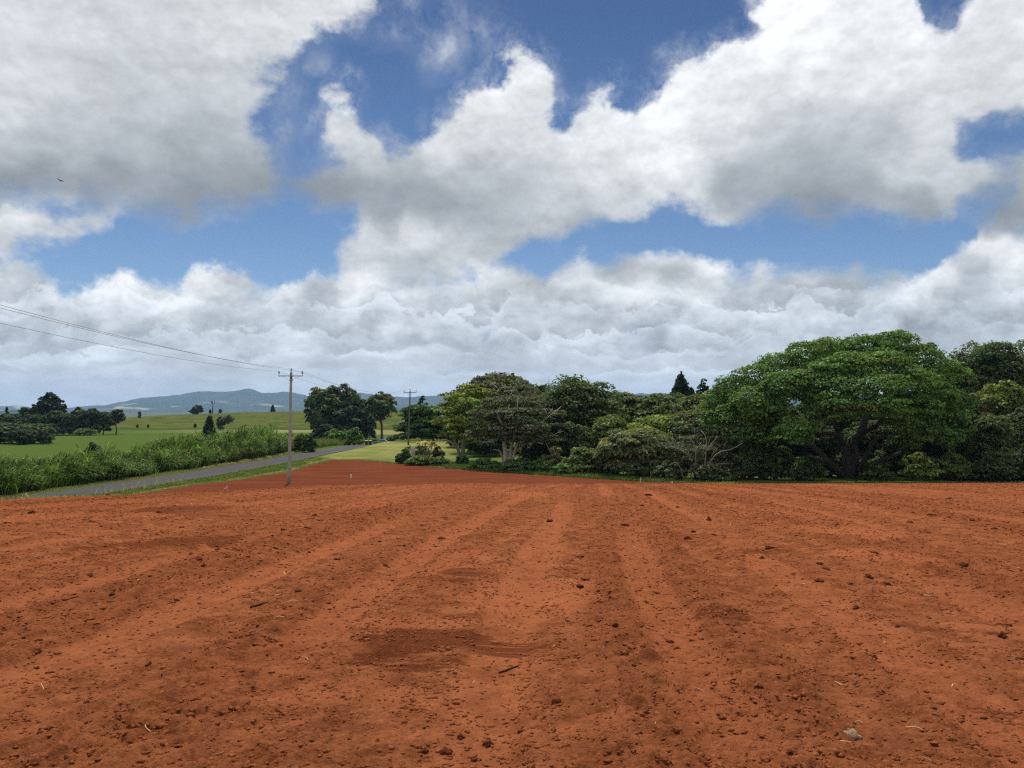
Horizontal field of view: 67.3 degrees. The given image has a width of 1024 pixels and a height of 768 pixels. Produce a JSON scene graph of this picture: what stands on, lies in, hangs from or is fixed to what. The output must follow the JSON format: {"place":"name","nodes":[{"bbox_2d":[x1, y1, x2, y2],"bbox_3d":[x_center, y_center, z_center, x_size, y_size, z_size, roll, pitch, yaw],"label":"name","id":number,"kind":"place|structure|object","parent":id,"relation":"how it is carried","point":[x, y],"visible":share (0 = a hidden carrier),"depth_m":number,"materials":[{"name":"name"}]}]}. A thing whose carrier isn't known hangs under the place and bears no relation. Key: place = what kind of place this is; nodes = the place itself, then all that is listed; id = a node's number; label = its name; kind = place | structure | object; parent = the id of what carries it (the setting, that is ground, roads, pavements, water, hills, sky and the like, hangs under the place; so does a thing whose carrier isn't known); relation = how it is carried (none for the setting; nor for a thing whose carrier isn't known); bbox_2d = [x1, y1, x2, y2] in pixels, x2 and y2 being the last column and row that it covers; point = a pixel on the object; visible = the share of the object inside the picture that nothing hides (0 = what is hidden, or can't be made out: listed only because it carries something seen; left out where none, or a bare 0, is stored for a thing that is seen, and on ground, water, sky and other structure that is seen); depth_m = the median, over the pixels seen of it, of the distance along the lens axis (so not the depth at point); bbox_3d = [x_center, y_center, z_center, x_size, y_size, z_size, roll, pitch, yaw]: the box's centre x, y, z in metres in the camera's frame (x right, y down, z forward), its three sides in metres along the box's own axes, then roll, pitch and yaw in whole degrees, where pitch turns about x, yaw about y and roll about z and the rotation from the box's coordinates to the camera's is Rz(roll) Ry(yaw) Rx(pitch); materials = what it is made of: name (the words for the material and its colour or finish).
{"place":"outdoors","nodes":[
{"label":"outdoors","id":0,"kind":"place"},
{"bbox_2d":[9,437,399,498],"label":"road","id":1,"kind":"structure","parent":0,"point":[191,475],"depth_m":78.86,"materials":[{"name":"grey asphalt"}]},
{"bbox_2d":[0,389,882,412],"bbox_3d":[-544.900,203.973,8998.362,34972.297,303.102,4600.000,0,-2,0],"label":"mountain range","id":2,"kind":"structure","parent":0,"point":[247,400],"depth_m":8139.23,"materials":[{"name":"stone"}]},
{"bbox_2d":[0,460,1023,767],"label":"field","id":3,"kind":"structure","parent":0,"point":[360,472],"depth_m":6.04,"materials":[{"name":"red soil"}]},
{"bbox_2d":[278,368,302,483],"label":"power pole","id":4,"kind":"object","parent":3,"relation":"on","point":[289,436],"visible":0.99,"depth_m":69.81,"materials":[{"name":"wood"}]},
{"bbox_2d":[0,463,1023,767],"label":"soil crumbs","id":5,"kind":"object","parent":3,"relation":"on","point":[974,745],"visible":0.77,"depth_m":5.72,"materials":[{"name":"brown soil"}]},
{"bbox_2d":[843,728,862,739],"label":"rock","id":6,"kind":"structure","parent":3,"relation":"on","point":[851,733],"depth_m":3.71,"materials":[{"name":"stone"}]},
{"bbox_2d":[0,410,1023,499],"bbox_3d":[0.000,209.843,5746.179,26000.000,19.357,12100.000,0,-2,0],"label":"ground","id":7,"kind":"structure","parent":0,"point":[129,432],"depth_m":265.40,"materials":[{"name":"green plant"}]},
{"bbox_2d":[0,413,24,423],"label":"grove tree","id":8,"kind":"object","parent":7,"relation":"on","point":[10,418],"visible":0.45,"depth_m":247.78,"materials":[{"name":"green plant"}]},
{"bbox_2d":[0,421,37,443],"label":"grove tree","id":9,"kind":"object","parent":7,"relation":"on","point":[9,426],"visible":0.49,"depth_m":169.96,"materials":[{"name":"green plant"}]},
{"bbox_2d":[3,428,36,444],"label":"grove tree","id":10,"kind":"object","parent":7,"relation":"on","point":[18,436],"visible":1,"depth_m":164.37,"materials":[{"name":"green plant"}]},
{"bbox_2d":[21,414,52,426],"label":"grove tree","id":11,"kind":"object","parent":7,"relation":"on","point":[31,419],"visible":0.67,"depth_m":246.03,"materials":[{"name":"green plant"}]},
{"bbox_2d":[27,404,47,414],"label":"grove tree","id":12,"kind":"object","parent":7,"relation":"on","point":[33,410],"visible":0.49,"depth_m":257.42,"materials":[{"name":"green plant"}]},
{"bbox_2d":[25,423,56,442],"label":"grove tree","id":13,"kind":"object","parent":7,"relation":"on","point":[49,428],"visible":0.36,"depth_m":175.48,"materials":[{"name":"green plant"}]},
{"bbox_2d":[34,431,53,443],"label":"grove tree","id":14,"kind":"object","parent":7,"relation":"on","point":[44,437],"visible":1,"depth_m":166.77,"materials":[{"name":"plant"}]},
{"bbox_2d":[36,392,67,413],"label":"lacy tree","id":15,"kind":"object","parent":7,"relation":"on","point":[48,403],"visible":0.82,"depth_m":260.60,"materials":[{"name":"plant"}]},
{"bbox_2d":[39,410,64,434],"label":"grove tree","id":16,"kind":"object","parent":7,"relation":"on","point":[55,416],"visible":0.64,"depth_m":247.07,"materials":[{"name":"green plant"}]},
{"bbox_2d":[53,426,74,433],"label":"grove tree","id":17,"kind":"object","parent":7,"relation":"on","point":[63,430],"visible":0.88,"depth_m":241.72,"materials":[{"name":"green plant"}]},
{"bbox_2d":[57,413,82,434],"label":"grove tree","id":18,"kind":"object","parent":7,"relation":"on","point":[69,420],"visible":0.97,"depth_m":244.36,"materials":[{"name":"green plant"}]},
{"bbox_2d":[72,427,97,435],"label":"grove tree","id":19,"kind":"object","parent":7,"relation":"on","point":[84,431],"visible":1,"depth_m":241.26,"materials":[{"name":"plant"}]},
{"bbox_2d":[76,408,101,434],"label":"grove tree","id":20,"kind":"object","parent":7,"relation":"on","point":[90,417],"visible":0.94,"depth_m":246.34,"materials":[{"name":"green plant"}]},
{"bbox_2d":[99,412,116,434],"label":"grove tree","id":21,"kind":"object","parent":7,"relation":"on","point":[107,421],"visible":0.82,"depth_m":251.08,"materials":[{"name":"green plant"}]},
{"bbox_2d":[109,409,125,433],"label":"grove tree","id":22,"kind":"object","parent":7,"relation":"on","point":[118,416],"visible":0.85,"depth_m":255.29,"materials":[{"name":"green plant"}]},
{"bbox_2d":[0,424,297,495],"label":"tall grass","id":23,"kind":"structure","parent":7,"relation":"on","point":[21,474],"depth_m":82.56,"materials":[{"name":"green plant"}]},
{"bbox_2d":[201,415,217,436],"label":"conical tree","id":24,"kind":"object","parent":7,"relation":"on","point":[208,424],"visible":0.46,"depth_m":164.10,"materials":[{"name":"green plant"}]},
{"bbox_2d":[293,433,304,450],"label":"roadside bush","id":25,"kind":"object","parent":7,"relation":"on","point":[298,439],"visible":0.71,"depth_m":125.12,"materials":[{"name":"green plant"}]},
{"bbox_2d":[300,434,317,451],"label":"roadside bush","id":26,"kind":"object","parent":7,"relation":"on","point":[310,444],"visible":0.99,"depth_m":122.38,"materials":[{"name":"green plant"}]},
{"bbox_2d":[309,410,326,432],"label":"clump tree","id":27,"kind":"object","parent":7,"relation":"on","point":[317,421],"visible":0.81,"depth_m":225.04,"materials":[{"name":"green plant"}]},
{"bbox_2d":[309,423,331,437],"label":"shrub","id":28,"kind":"object","parent":7,"relation":"on","point":[322,430],"visible":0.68,"depth_m":222.26,"materials":[{"name":"green plant"}]},
{"bbox_2d":[303,385,346,426],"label":"clump tree","id":29,"kind":"object","parent":7,"relation":"on","point":[320,400],"visible":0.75,"depth_m":229.49,"materials":[{"name":"green plant"}]},
{"bbox_2d":[324,428,346,441],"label":"roadside bush","id":30,"kind":"object","parent":7,"relation":"on","point":[337,434],"visible":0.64,"depth_m":178.53,"materials":[{"name":"green plant"}]},
{"bbox_2d":[323,424,354,435],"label":"shrub","id":31,"kind":"object","parent":7,"relation":"on","point":[339,427],"visible":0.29,"depth_m":222.37,"materials":[{"name":"green plant"}]},
{"bbox_2d":[332,383,366,408],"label":"clump tree","id":32,"kind":"object","parent":7,"relation":"on","point":[350,398],"visible":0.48,"depth_m":233.38,"materials":[{"name":"green plant"}]},
{"bbox_2d":[330,406,370,432],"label":"clump tree","id":33,"kind":"object","parent":7,"relation":"on","point":[345,416],"visible":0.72,"depth_m":225.18,"materials":[{"name":"green plant"}]},
{"bbox_2d":[346,427,364,444],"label":"roadside bush","id":34,"kind":"object","parent":7,"relation":"on","point":[354,436],"visible":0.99,"depth_m":171.00,"materials":[{"name":"green plant"}]},
{"bbox_2d":[355,409,377,439],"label":"clump tree","id":35,"kind":"object","parent":7,"relation":"on","point":[369,430],"visible":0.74,"depth_m":226.55,"materials":[{"name":"green plant"}]},
{"bbox_2d":[307,437,451,448],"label":"rough grass","id":36,"kind":"structure","parent":7,"relation":"on","point":[325,442],"depth_m":165.98,"materials":[{"name":"green plant"}]},
{"bbox_2d":[363,391,397,438],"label":"clump tree","id":37,"kind":"object","parent":7,"relation":"on","point":[381,405],"visible":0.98,"depth_m":236.25,"materials":[{"name":"green plant"}]},
{"bbox_2d":[447,371,543,446],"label":"rusty topped tree","id":38,"kind":"object","parent":7,"relation":"on","point":[492,379],"visible":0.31,"depth_m":119.28,"materials":[{"name":"green plant"}]},
{"bbox_2d":[0,449,1022,499],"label":"verge grass","id":39,"kind":"structure","parent":7,"relation":"on","point":[593,475],"depth_m":76.88,"materials":[{"name":"green plant"}]},
{"bbox_2d":[521,374,632,436],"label":"broad dark tree","id":40,"kind":"object","parent":7,"relation":"on","point":[583,403],"visible":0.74,"depth_m":96.83,"materials":[{"name":"green plant"}]},
{"bbox_2d":[586,414,628,459],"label":"tree","id":41,"kind":"object","parent":7,"relation":"on","point":[601,428],"visible":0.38,"depth_m":91.43,"materials":[{"name":"green plant"}]},
{"bbox_2d":[609,390,647,422],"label":"tree","id":42,"kind":"object","parent":7,"relation":"on","point":[629,400],"visible":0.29,"depth_m":115.36,"materials":[{"name":"green plant"}]},
{"bbox_2d":[624,414,680,442],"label":"yellow green tree","id":43,"kind":"object","parent":7,"relation":"on","point":[656,421],"visible":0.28,"depth_m":89.93,"materials":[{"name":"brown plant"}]},
{"bbox_2d":[627,392,686,422],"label":"tree","id":44,"kind":"object","parent":7,"relation":"on","point":[655,404],"visible":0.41,"depth_m":112.30,"materials":[{"name":"green plant"}]},
{"bbox_2d":[669,371,688,397],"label":"pine tree","id":45,"kind":"object","parent":7,"relation":"on","point":[680,385],"visible":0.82,"depth_m":144.27,"materials":[{"name":"green plant"}]},
{"bbox_2d":[667,393,701,416],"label":"tree","id":46,"kind":"object","parent":7,"relation":"on","point":[687,403],"visible":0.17,"depth_m":106.48,"materials":[{"name":"green plant"}]},
{"bbox_2d":[658,410,719,462],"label":"tree","id":47,"kind":"object","parent":7,"relation":"on","point":[685,424],"visible":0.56,"depth_m":88.21,"materials":[{"name":"green plant"}]},
{"bbox_2d":[695,378,709,398],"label":"pine tree","id":48,"kind":"object","parent":7,"relation":"on","point":[703,386],"visible":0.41,"depth_m":139.66,"materials":[{"name":"green plant"}]},
{"bbox_2d":[694,386,754,425],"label":"tree","id":49,"kind":"object","parent":7,"relation":"on","point":[698,409],"visible":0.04,"depth_m":93.53,"materials":[{"name":"green plant"}]},
{"bbox_2d":[711,419,765,464],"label":"tree","id":50,"kind":"object","parent":7,"relation":"on","point":[727,430],"visible":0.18,"depth_m":88.61,"materials":[{"name":"green plant"}]},
{"bbox_2d":[754,396,803,428],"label":"tree","id":51,"kind":"object","parent":7,"relation":"on","point":[778,419],"visible":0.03,"depth_m":94.61,"materials":[{"name":"green plant"}]},
{"bbox_2d":[768,417,839,464],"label":"wood tree","id":52,"kind":"object","parent":7,"relation":"on","point":[826,444],"visible":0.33,"depth_m":89.73,"materials":[{"name":"green plant"}]},
{"bbox_2d":[795,396,875,461],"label":"tree","id":53,"kind":"object","parent":7,"relation":"on","point":[843,424],"visible":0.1,"depth_m":96.76,"materials":[{"name":"green plant"}]},
{"bbox_2d":[835,419,923,462],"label":"wood tree","id":54,"kind":"object","parent":7,"relation":"on","point":[869,437],"visible":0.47,"depth_m":89.97,"materials":[{"name":"green plant"}]},
{"bbox_2d":[855,392,924,459],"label":"tree","id":55,"kind":"object","parent":7,"relation":"on","point":[872,417],"visible":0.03,"depth_m":96.90,"materials":[{"name":"green plant"}]},
{"bbox_2d":[867,436,913,475],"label":"shrub","id":56,"kind":"object","parent":7,"relation":"on","point":[890,447],"visible":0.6,"depth_m":79.89,"materials":[{"name":"green plant"}]},
{"bbox_2d":[912,416,954,459],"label":"wood tree","id":57,"kind":"object","parent":7,"relation":"on","point":[935,451],"visible":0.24,"depth_m":88.33,"materials":[{"name":"green plant"}]},
{"bbox_2d":[933,452,976,479],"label":"shrub","id":58,"kind":"object","parent":7,"relation":"on","point":[954,466],"visible":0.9,"depth_m":74.46,"materials":[{"name":"green plant"}]},
{"bbox_2d":[936,361,980,418],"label":"tree","id":59,"kind":"object","parent":7,"relation":"on","point":[970,384],"visible":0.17,"depth_m":90.75,"materials":[{"name":"green plant"}]},
{"bbox_2d":[941,392,995,462],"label":"tree","id":60,"kind":"object","parent":7,"relation":"on","point":[983,407],"visible":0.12,"depth_m":81.75,"materials":[{"name":"green plant"}]},
{"bbox_2d":[947,340,1023,395],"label":"tree","id":61,"kind":"object","parent":7,"relation":"on","point":[990,363],"visible":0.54,"depth_m":94.09,"materials":[{"name":"green plant"}]},
{"bbox_2d":[951,412,1023,463],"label":"wood tree","id":62,"kind":"object","parent":7,"relation":"on","point":[991,434],"visible":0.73,"depth_m":78.31,"materials":[{"name":"green plant"}]},
{"bbox_2d":[969,447,1022,480],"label":"shrub","id":63,"kind":"object","parent":7,"relation":"on","point":[995,464],"visible":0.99,"depth_m":73.37,"materials":[{"name":"green plant"}]},
{"bbox_2d":[976,380,1023,415],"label":"yellow green tree","id":64,"kind":"object","parent":7,"relation":"on","point":[1007,397],"visible":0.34,"depth_m":82.73,"materials":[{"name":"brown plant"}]},
{"bbox_2d":[1001,443,1023,479],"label":"shrub","id":65,"kind":"object","parent":7,"relation":"on","point":[1020,453],"visible":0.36,"depth_m":74.31,"materials":[{"name":"green plant"}]},
{"bbox_2d":[1002,406,1023,447],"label":"tree","id":66,"kind":"object","parent":7,"relation":"on","point":[1017,418],"visible":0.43,"depth_m":79.20,"materials":[{"name":"green plant"}]},
{"bbox_2d":[0,0,1023,407],"label":"sky","id":67,"kind":"structure","parent":0,"point":[426,197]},
{"bbox_2d":[304,441,954,482],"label":"lawn","id":68,"kind":"structure","parent":0,"point":[391,450],"depth_m":108.72,"materials":[{"name":"green plant"}]},
{"bbox_2d":[395,449,411,463],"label":"garden shrub","id":69,"kind":"object","parent":68,"relation":"on","point":[403,456],"visible":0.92,"depth_m":97.24,"materials":[{"name":"green plant"}]},
{"bbox_2d":[403,454,430,464],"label":"garden shrub","id":70,"kind":"object","parent":68,"relation":"on","point":[419,459],"visible":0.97,"depth_m":94.15,"materials":[{"name":"green plant"}]},
{"bbox_2d":[404,445,429,457],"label":"pruned shrub","id":71,"kind":"object","parent":68,"relation":"on","point":[412,453],"visible":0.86,"depth_m":99.65,"materials":[{"name":"green plant"}]},
{"bbox_2d":[387,404,451,440],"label":"layered tree","id":72,"kind":"object","parent":68,"relation":"on","point":[421,418],"visible":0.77,"depth_m":156.98,"materials":[{"name":"green plant"}]},
{"bbox_2d":[416,441,437,458],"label":"flowering shrub","id":73,"kind":"object","parent":68,"relation":"on","point":[429,444],"visible":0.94,"depth_m":100.52,"materials":[{"name":"yellow plant"}]},
{"bbox_2d":[431,446,445,457],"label":"garden shrub","id":74,"kind":"object","parent":68,"relation":"on","point":[435,452],"visible":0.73,"depth_m":96.39,"materials":[{"name":"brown plant"}]},
{"bbox_2d":[428,456,450,464],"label":"garden shrub","id":75,"kind":"object","parent":68,"relation":"on","point":[437,460],"visible":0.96,"depth_m":93.79,"materials":[{"name":"green plant"}]},
{"bbox_2d":[440,422,479,446],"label":"tree","id":76,"kind":"object","parent":68,"relation":"on","point":[450,439],"visible":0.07,"depth_m":132.62,"materials":[{"name":"green plant"}]},
{"bbox_2d":[455,455,469,464],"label":"shrub","id":77,"kind":"object","parent":68,"relation":"on","point":[464,459],"visible":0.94,"depth_m":94.43,"materials":[{"name":"green plant"}]},
{"bbox_2d":[431,383,502,455],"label":"light crowned tree","id":78,"kind":"object","parent":68,"relation":"on","point":[454,409],"visible":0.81,"depth_m":101.31,"materials":[{"name":"green plant"}]},
{"bbox_2d":[458,427,510,455],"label":"wood tree","id":79,"kind":"object","parent":68,"relation":"on","point":[480,447],"visible":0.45,"depth_m":110.00,"materials":[{"name":"green plant"}]},
{"bbox_2d":[468,457,501,469],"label":"shrub","id":80,"kind":"object","parent":68,"relation":"on","point":[484,463],"visible":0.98,"depth_m":87.97,"materials":[{"name":"green plant"}]},
{"bbox_2d":[460,382,571,463],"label":"pale branched tree","id":81,"kind":"object","parent":68,"relation":"on","point":[535,428],"visible":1,"depth_m":89.23,"materials":[{"name":"green plant"}]},
{"bbox_2d":[500,458,531,470],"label":"shrub","id":82,"kind":"object","parent":68,"relation":"on","point":[519,464],"visible":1,"depth_m":84.94,"materials":[{"name":"green plant"}]},
{"bbox_2d":[512,437,551,464],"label":"wood tree","id":83,"kind":"object","parent":68,"relation":"on","point":[532,451],"visible":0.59,"depth_m":91.22,"materials":[{"name":"green plant"}]},
{"bbox_2d":[528,458,552,471],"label":"shrub","id":84,"kind":"object","parent":68,"relation":"on","point":[537,463],"visible":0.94,"depth_m":83.44,"materials":[{"name":"green plant"}]},
{"bbox_2d":[541,446,562,469],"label":"shrub","id":85,"kind":"object","parent":68,"relation":"on","point":[555,457],"visible":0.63,"depth_m":85.20,"materials":[{"name":"green plant"}]},
{"bbox_2d":[552,462,573,473],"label":"shrub","id":86,"kind":"object","parent":68,"relation":"on","point":[561,468],"visible":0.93,"depth_m":80.75,"materials":[{"name":"green plant"}]},
{"bbox_2d":[541,421,597,457],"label":"wood tree","id":87,"kind":"object","parent":68,"relation":"on","point":[577,435],"visible":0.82,"depth_m":90.24,"materials":[{"name":"green plant"}]},
{"bbox_2d":[556,446,598,472],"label":"shrub","id":88,"kind":"object","parent":68,"relation":"on","point":[581,460],"visible":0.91,"depth_m":81.80,"materials":[{"name":"green plant"}]},
{"bbox_2d":[593,457,619,473],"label":"shrub","id":89,"kind":"object","parent":68,"relation":"on","point":[600,468],"visible":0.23,"depth_m":81.25,"materials":[{"name":"green plant"}]},
{"bbox_2d":[589,427,681,473],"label":"olive tree","id":90,"kind":"object","parent":68,"relation":"on","point":[621,448],"visible":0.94,"depth_m":77.77,"materials":[{"name":"green plant"}]},
{"bbox_2d":[620,463,650,476],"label":"shrub","id":91,"kind":"object","parent":68,"relation":"on","point":[634,469],"visible":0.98,"depth_m":76.25,"materials":[{"name":"green plant"}]},
{"bbox_2d":[650,459,685,479],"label":"shrub","id":92,"kind":"object","parent":68,"relation":"on","point":[672,472],"visible":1,"depth_m":74.61,"materials":[{"name":"green plant"}]},
{"bbox_2d":[650,430,757,480],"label":"bare branched tree","id":93,"kind":"object","parent":68,"relation":"on","point":[727,447],"visible":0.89,"depth_m":75.27,"materials":[{"name":"grey plant"}]},
{"bbox_2d":[708,462,741,480],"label":"shrub","id":94,"kind":"object","parent":68,"relation":"on","point":[728,475],"visible":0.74,"depth_m":73.44,"materials":[{"name":"green plant"}]},
{"bbox_2d":[726,432,776,478],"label":"shrub","id":95,"kind":"object","parent":68,"relation":"on","point":[750,457],"visible":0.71,"depth_m":75.29,"materials":[{"name":"green plant"}]},
{"bbox_2d":[754,445,797,479],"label":"shrub","id":96,"kind":"object","parent":68,"relation":"on","point":[776,459],"visible":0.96,"depth_m":74.59,"materials":[{"name":"green plant"}]},
{"bbox_2d":[783,456,829,479],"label":"shrub","id":97,"kind":"object","parent":68,"relation":"on","point":[806,468],"visible":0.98,"depth_m":73.97,"materials":[{"name":"green plant"}]},
{"bbox_2d":[819,458,841,476],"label":"shrub","id":98,"kind":"object","parent":68,"relation":"on","point":[826,466],"visible":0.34,"depth_m":78.42,"materials":[{"name":"green plant"}]},
{"bbox_2d":[697,329,983,477],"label":"spreading tree","id":99,"kind":"object","parent":68,"relation":"on","point":[820,371],"visible":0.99,"depth_m":73.82,"materials":[{"name":"green plant"}]},
{"bbox_2d":[857,461,896,480],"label":"shrub","id":100,"kind":"object","parent":68,"relation":"on","point":[872,470],"visible":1,"depth_m":74.51,"materials":[{"name":"green plant"}]},
{"bbox_2d":[898,451,945,480],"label":"shrub","id":101,"kind":"object","parent":68,"relation":"on","point":[920,467],"visible":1,"depth_m":73.73,"materials":[{"name":"green plant"}]},
{"bbox_2d":[952,624,1009,635],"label":"soil slab","id":102,"kind":"structure","parent":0,"point":[985,629],"depth_m":5.76,"materials":[{"name":"brown soil"}]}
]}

